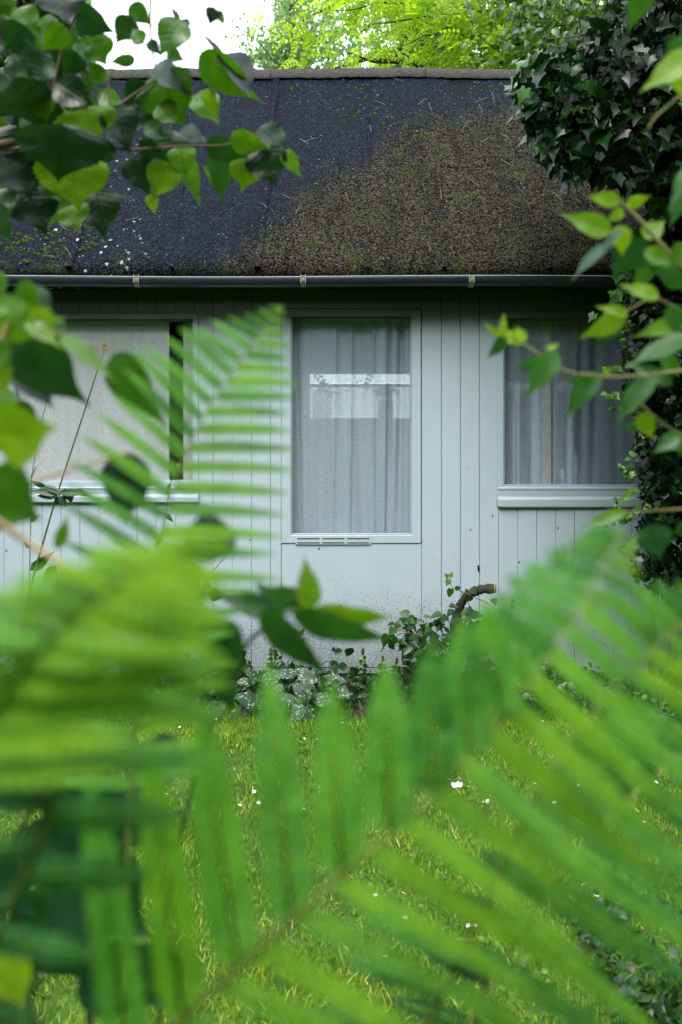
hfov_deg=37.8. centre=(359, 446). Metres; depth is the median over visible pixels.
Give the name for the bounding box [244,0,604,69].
robinia
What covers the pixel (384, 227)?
garden cabin
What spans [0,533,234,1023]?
fern
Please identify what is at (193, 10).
sky
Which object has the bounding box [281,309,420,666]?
door
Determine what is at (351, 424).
curtain
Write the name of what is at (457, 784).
fallen petal
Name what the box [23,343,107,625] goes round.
scabious
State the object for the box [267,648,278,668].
self heal
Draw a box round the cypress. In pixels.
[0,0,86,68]
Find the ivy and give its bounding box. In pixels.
[504,0,681,686]
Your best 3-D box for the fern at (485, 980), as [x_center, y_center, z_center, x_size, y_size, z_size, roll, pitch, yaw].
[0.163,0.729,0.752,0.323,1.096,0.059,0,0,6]
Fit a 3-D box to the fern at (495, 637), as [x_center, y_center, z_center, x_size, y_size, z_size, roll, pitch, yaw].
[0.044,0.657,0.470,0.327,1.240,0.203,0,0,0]
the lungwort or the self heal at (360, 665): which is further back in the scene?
the self heal at (360, 665)
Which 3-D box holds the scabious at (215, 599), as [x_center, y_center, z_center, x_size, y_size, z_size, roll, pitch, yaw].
[-0.561,0.602,3.591,0.227,0.603,0.044,0,0,0]
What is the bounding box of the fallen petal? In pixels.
[452,781,461,787]
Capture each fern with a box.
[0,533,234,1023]
[52,305,299,1023]
[81,523,681,1023]
[387,695,681,1023]
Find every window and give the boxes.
[10,313,198,502]
[497,311,681,507]
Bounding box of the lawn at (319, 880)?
[0,683,681,1023]
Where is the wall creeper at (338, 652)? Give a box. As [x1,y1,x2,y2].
[334,642,355,674]
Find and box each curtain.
[293,319,409,532]
[505,321,669,483]
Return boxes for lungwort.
[210,668,350,722]
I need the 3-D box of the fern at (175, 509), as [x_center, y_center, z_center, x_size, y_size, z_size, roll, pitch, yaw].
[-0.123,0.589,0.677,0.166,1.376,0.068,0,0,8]
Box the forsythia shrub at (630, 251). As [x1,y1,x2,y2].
[484,0,681,560]
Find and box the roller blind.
[17,322,168,479]
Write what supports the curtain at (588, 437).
hanging from the garden cabin
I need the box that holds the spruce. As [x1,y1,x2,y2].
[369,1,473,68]
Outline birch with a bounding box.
[224,0,391,69]
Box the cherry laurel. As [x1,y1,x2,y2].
[0,556,396,1023]
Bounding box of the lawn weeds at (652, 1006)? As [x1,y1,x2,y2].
[2,806,681,1023]
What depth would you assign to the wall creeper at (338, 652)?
5.19 m
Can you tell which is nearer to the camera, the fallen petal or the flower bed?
the fallen petal
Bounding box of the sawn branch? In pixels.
[446,584,495,665]
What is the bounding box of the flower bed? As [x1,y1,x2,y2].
[41,686,681,716]
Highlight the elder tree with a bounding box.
[401,0,624,69]
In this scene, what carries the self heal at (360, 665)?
on the flower bed
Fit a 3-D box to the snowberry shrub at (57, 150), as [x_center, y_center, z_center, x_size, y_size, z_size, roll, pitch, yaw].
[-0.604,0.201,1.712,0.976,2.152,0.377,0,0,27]
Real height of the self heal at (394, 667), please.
0.184 m
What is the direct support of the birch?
on the lawn at (319, 880)
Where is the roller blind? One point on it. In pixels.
(53, 452)
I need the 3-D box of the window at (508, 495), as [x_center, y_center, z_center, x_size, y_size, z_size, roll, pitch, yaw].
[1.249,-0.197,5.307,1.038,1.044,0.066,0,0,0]
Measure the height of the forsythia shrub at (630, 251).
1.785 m
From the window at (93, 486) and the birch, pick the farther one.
the birch
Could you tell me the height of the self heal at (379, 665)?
0.189 m
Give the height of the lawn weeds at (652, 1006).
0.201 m
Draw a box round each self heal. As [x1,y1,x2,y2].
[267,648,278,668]
[356,648,367,678]
[376,656,385,676]
[391,657,402,681]
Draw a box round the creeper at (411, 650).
[380,572,513,680]
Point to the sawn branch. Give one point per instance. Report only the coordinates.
(480, 589)
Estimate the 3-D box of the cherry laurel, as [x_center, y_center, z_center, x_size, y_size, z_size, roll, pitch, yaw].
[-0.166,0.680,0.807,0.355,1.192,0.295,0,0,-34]
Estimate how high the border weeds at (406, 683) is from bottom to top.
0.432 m
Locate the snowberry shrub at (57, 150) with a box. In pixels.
[0,0,301,245]
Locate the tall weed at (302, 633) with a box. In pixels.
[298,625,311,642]
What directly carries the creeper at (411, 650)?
on the sawn branch
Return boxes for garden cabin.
[0,67,681,689]
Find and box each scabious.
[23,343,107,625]
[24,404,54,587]
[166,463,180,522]
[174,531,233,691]
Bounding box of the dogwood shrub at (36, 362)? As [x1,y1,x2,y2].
[0,271,236,564]
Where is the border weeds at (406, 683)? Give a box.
[0,628,681,721]
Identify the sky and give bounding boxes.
[91,0,602,68]

